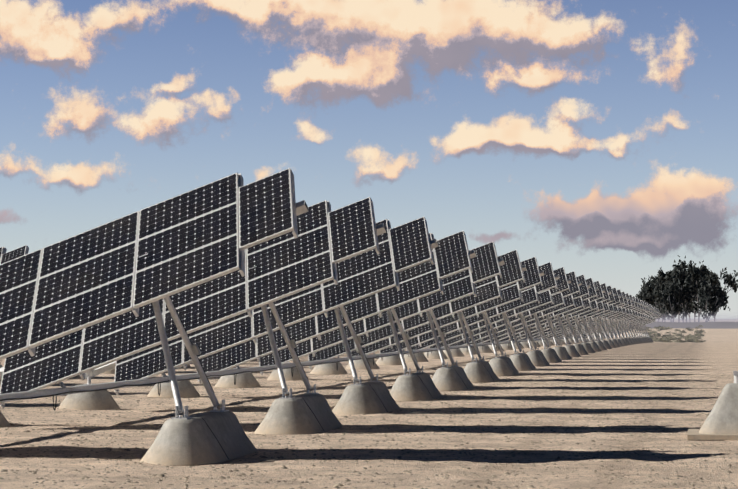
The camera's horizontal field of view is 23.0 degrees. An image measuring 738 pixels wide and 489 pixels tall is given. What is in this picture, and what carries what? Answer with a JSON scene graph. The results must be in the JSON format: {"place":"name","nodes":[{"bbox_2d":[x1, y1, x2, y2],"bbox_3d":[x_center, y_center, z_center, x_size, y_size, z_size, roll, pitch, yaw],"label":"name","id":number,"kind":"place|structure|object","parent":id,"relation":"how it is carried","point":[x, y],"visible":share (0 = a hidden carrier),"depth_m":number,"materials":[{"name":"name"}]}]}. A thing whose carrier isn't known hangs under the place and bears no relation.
{"place":"outdoors","nodes":[
{"label":"outdoors","id":0,"kind":"place"},
{"bbox_2d":[0,319,737,488],"bbox_3d":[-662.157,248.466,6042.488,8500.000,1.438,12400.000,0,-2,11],"label":"ground","id":1,"kind":"structure","parent":0,"point":[715,353],"depth_m":30.40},
{"bbox_2d":[0,245,28,384],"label":"solar panel","id":2,"kind":"object","parent":1,"relation":"on","point":[5,257],"visible":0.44,"depth_m":52.57,"materials":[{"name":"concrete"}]},
{"bbox_2d":[0,363,114,373],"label":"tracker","id":3,"kind":"object","parent":1,"relation":"on","point":[110,372],"visible":0.08,"depth_m":63.02,"materials":[{"name":"metal"}]},
{"bbox_2d":[0,168,307,464],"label":"solar panel","id":4,"kind":"object","parent":1,"relation":"on","point":[155,254],"visible":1,"depth_m":25.25,"materials":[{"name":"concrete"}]},
{"bbox_2d":[0,197,385,434],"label":"solar panel","id":5,"kind":"object","parent":1,"relation":"on","point":[310,256],"visible":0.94,"depth_m":31.30,"materials":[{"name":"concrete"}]},
{"bbox_2d":[58,217,438,414],"bbox_3d":[-2.584,1.444,38.056,8.171,4.054,3.000,0,-2,10],"label":"solar panel","id":6,"kind":"object","parent":1,"relation":"on","point":[405,246],"visible":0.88,"depth_m":37.34,"materials":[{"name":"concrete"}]},
{"bbox_2d":[0,336,605,402],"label":"drive strut","id":7,"kind":"object","parent":1,"relation":"on","point":[16,396],"visible":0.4,"depth_m":39.72,"materials":[{"name":"metal"}]},
{"bbox_2d":[147,231,475,400],"bbox_3d":[-1.444,1.693,44.181,8.171,4.054,3.000,0,-2,11],"label":"solar panel","id":8,"kind":"object","parent":1,"relation":"on","point":[452,254],"visible":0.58,"depth_m":43.36,"materials":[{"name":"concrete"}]},
{"bbox_2d":[214,242,504,390],"bbox_3d":[-0.309,1.945,50.286,8.168,4.048,3.000,0,-2,10],"label":"solar panel","id":9,"kind":"object","parent":1,"relation":"on","point":[486,263],"visible":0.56,"depth_m":49.41,"materials":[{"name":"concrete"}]},
{"bbox_2d":[0,371,737,488],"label":"pebbles","id":10,"kind":"object","parent":1,"relation":"on","point":[221,478],"visible":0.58,"depth_m":27.31,"materials":[{"name":"beige gravel"}]},
{"bbox_2d":[267,250,526,382],"bbox_3d":[0.831,2.190,56.403,8.171,4.054,3.000,0,-2,10],"label":"solar panel","id":11,"kind":"object","parent":1,"relation":"on","point":[512,269],"visible":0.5,"depth_m":55.48,"materials":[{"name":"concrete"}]},
{"bbox_2d":[310,257,544,375],"bbox_3d":[1.971,2.443,62.534,8.168,4.048,3.000,0,-2,11],"label":"solar panel","id":12,"kind":"object","parent":1,"relation":"on","point":[503,365],"visible":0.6,"depth_m":61.59,"materials":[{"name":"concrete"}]},
{"bbox_2d":[345,262,558,370],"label":"solar panel","id":13,"kind":"object","parent":1,"relation":"on","point":[521,361],"visible":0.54,"depth_m":67.68,"materials":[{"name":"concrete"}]},
{"bbox_2d":[376,267,570,366],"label":"solar panel","id":14,"kind":"object","parent":1,"relation":"on","point":[537,358],"visible":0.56,"depth_m":73.78,"materials":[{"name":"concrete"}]},
{"bbox_2d":[404,271,581,362],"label":"solar panel","id":15,"kind":"object","parent":1,"relation":"on","point":[550,355],"visible":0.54,"depth_m":79.87,"materials":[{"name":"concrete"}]},
{"bbox_2d":[424,274,590,359],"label":"solar panel","id":16,"kind":"object","parent":1,"relation":"on","point":[561,351],"visible":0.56,"depth_m":85.99,"materials":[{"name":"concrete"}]},
{"bbox_2d":[443,278,597,356],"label":"solar panel","id":17,"kind":"object","parent":1,"relation":"on","point":[571,349],"visible":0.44,"depth_m":92.06,"materials":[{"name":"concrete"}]},
{"bbox_2d":[460,281,604,354],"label":"solar panel","id":18,"kind":"object","parent":1,"relation":"on","point":[580,348],"visible":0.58,"depth_m":98.15,"materials":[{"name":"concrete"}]},
{"bbox_2d":[477,283,610,352],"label":"solar panel","id":19,"kind":"object","parent":1,"relation":"on","point":[584,343],"visible":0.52,"depth_m":104.32,"materials":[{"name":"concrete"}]},
{"bbox_2d":[488,285,615,351],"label":"solar panel","id":20,"kind":"object","parent":1,"relation":"on","point":[595,346],"visible":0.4,"depth_m":110.37,"materials":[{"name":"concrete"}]},
{"bbox_2d":[500,287,620,350],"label":"solar panel","id":21,"kind":"object","parent":1,"relation":"on","point":[600,344],"visible":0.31,"depth_m":116.50,"materials":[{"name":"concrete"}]},
{"bbox_2d":[511,289,624,348],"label":"solar panel","id":22,"kind":"object","parent":1,"relation":"on","point":[605,342],"visible":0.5,"depth_m":122.59,"materials":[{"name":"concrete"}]},
{"bbox_2d":[520,292,628,347],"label":"solar panel","id":23,"kind":"object","parent":1,"relation":"on","point":[610,342],"visible":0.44,"depth_m":128.72,"materials":[{"name":"metal"}]},
{"bbox_2d":[531,293,632,346],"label":"solar panel","id":24,"kind":"object","parent":1,"relation":"on","point":[615,342],"visible":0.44,"depth_m":134.83,"materials":[{"name":"metal"}]},
{"bbox_2d":[537,295,635,346],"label":"solar panel","id":25,"kind":"object","parent":1,"relation":"on","point":[612,327],"visible":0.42,"depth_m":140.91,"materials":[{"name":"metal"}]},
{"bbox_2d":[545,296,638,345],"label":"solar panel","id":26,"kind":"object","parent":1,"relation":"on","point":[616,327],"visible":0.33,"depth_m":147.03,"materials":[{"name":"metal"}]},
{"bbox_2d":[551,297,641,344],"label":"solar panel","id":27,"kind":"object","parent":1,"relation":"on","point":[622,334],"visible":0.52,"depth_m":153.13,"materials":[{"name":"metal"}]},
{"bbox_2d":[559,299,643,344],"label":"solar panel","id":28,"kind":"object","parent":1,"relation":"on","point":[562,342],"visible":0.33,"depth_m":159.36,"materials":[{"name":"metal"}]},
{"bbox_2d":[564,300,645,343],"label":"solar panel","id":29,"kind":"object","parent":1,"relation":"on","point":[629,336],"visible":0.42,"depth_m":165.33,"materials":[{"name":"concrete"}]},
{"bbox_2d":[569,301,648,343],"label":"solar panel","id":30,"kind":"object","parent":1,"relation":"on","point":[571,340],"visible":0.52,"depth_m":171.56,"materials":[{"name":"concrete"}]},
{"bbox_2d":[572,302,650,343],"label":"solar panel","id":31,"kind":"object","parent":1,"relation":"on","point":[638,341],"visible":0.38,"depth_m":177.50,"materials":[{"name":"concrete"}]},
{"bbox_2d":[577,304,652,342],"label":"solar panel","id":32,"kind":"object","parent":1,"relation":"on","point":[637,336],"visible":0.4,"depth_m":183.68,"materials":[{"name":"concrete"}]},
{"bbox_2d":[583,304,653,342],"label":"solar panel","id":33,"kind":"object","parent":1,"relation":"on","point":[646,315],"visible":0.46,"depth_m":189.76,"materials":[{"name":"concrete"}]},
{"bbox_2d":[586,305,655,342],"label":"solar panel","id":34,"kind":"object","parent":1,"relation":"on","point":[654,311],"visible":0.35,"depth_m":195.89,"materials":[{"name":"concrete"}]},
{"bbox_2d":[590,307,656,342],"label":"solar panel","id":35,"kind":"object","parent":1,"relation":"on","point":[639,326],"visible":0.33,"depth_m":201.98,"materials":[{"name":"metal"}]},
{"bbox_2d":[593,307,658,342],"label":"solar panel","id":36,"kind":"object","parent":1,"relation":"on","point":[641,326],"visible":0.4,"depth_m":208.07,"materials":[{"name":"metal"}]},
{"bbox_2d":[598,308,659,342],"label":"solar panel","id":37,"kind":"object","parent":1,"relation":"on","point":[643,327],"visible":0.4,"depth_m":214.30,"materials":[{"name":"metal"}]},
{"bbox_2d":[600,309,661,341],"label":"solar panel","id":38,"kind":"object","parent":1,"relation":"on","point":[660,314],"visible":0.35,"depth_m":220.28,"materials":[{"name":"metal"}]},
{"bbox_2d":[639,285,653,305],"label":"tree","id":39,"kind":"object","parent":1,"relation":"on","point":[645,296],"visible":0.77,"depth_m":437.76,"materials":[{"name":"green plant"}]},
{"bbox_2d":[639,275,656,304],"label":"tree","id":40,"kind":"object","parent":1,"relation":"on","point":[647,284],"visible":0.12,"depth_m":463.50,"materials":[{"name":"green plant"}]},
{"bbox_2d":[650,280,666,319],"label":"tree","id":41,"kind":"object","parent":1,"relation":"on","point":[657,294],"visible":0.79,"depth_m":448.23,"materials":[{"name":"green plant"}]},
{"bbox_2d":[648,270,673,317],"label":"tree","id":42,"kind":"object","parent":1,"relation":"on","point":[663,276],"visible":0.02,"depth_m":483.22,"materials":[{"name":"green plant"}]},
{"bbox_2d":[657,268,665,317],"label":"tree","id":43,"kind":"object","parent":1,"relation":"on","point":[661,272],"depth_m":492.82,"materials":[{"name":"green plant"}]},
{"bbox_2d":[655,277,668,319],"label":"tree","id":44,"kind":"object","parent":1,"relation":"on","point":[663,284],"visible":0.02,"depth_m":458.20,"materials":[{"name":"green plant"}]},
{"bbox_2d":[658,281,682,319],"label":"tree","id":45,"kind":"object","parent":1,"relation":"on","point":[670,301],"visible":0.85,"depth_m":433.75,"materials":[{"name":"green plant"}]},
{"bbox_2d":[663,274,696,319],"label":"tree","id":46,"kind":"object","parent":1,"relation":"on","point":[689,286],"visible":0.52,"depth_m":436.45,"materials":[{"name":"green plant"}]},
{"bbox_2d":[668,255,691,319],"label":"tree","id":47,"kind":"object","parent":1,"relation":"on","point":[677,272],"visible":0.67,"depth_m":440.27,"materials":[{"name":"green plant"}]},
{"bbox_2d":[669,262,697,318],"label":"tree","id":48,"kind":"object","parent":1,"relation":"on","point":[690,305],"visible":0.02,"depth_m":467.14,"materials":[{"name":"green plant"}]},
{"bbox_2d":[639,322,737,328],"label":"road","id":49,"kind":"structure","parent":1,"relation":"on","point":[714,325],"depth_m":393.17,"materials":[{"name":"grey asphalt"}]},
{"bbox_2d":[688,295,699,320],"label":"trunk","id":50,"kind":"object","parent":1,"relation":"on","point":[694,310],"visible":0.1,"depth_m":491.26,"materials":[{"name":"green plant"}]},
{"bbox_2d":[655,319,737,321],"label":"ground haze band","id":51,"kind":"object","parent":1,"relation":"on","point":[723,320],"visible":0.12,"depth_m":417.90,"materials":[{"name":"grey"}]},
{"bbox_2d":[688,260,721,320],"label":"tree","id":52,"kind":"object","parent":1,"relation":"on","point":[711,277],"visible":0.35,"depth_m":451.35,"materials":[{"name":"green plant"}]},
{"bbox_2d":[687,371,737,439],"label":"concrete base","id":53,"kind":"object","parent":1,"relation":"on","point":[720,422],"visible":1,"depth_m":29.05,"materials":[{"name":"concrete"}]},
{"bbox_2d":[697,276,728,319],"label":"tree","id":54,"kind":"object","parent":1,"relation":"on","point":[704,294],"visible":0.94,"depth_m":422.19,"materials":[{"name":"green plant"}]},
{"bbox_2d":[697,260,737,319],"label":"tree","id":55,"kind":"object","parent":1,"relation":"on","point":[729,281],"visible":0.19,"depth_m":471.44,"materials":[{"name":"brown plant"}]},
{"bbox_2d":[0,0,737,318],"label":"sky","id":56,"kind":"structure","parent":0,"point":[597,140],"materials":[{"name":"blue"}]}
]}

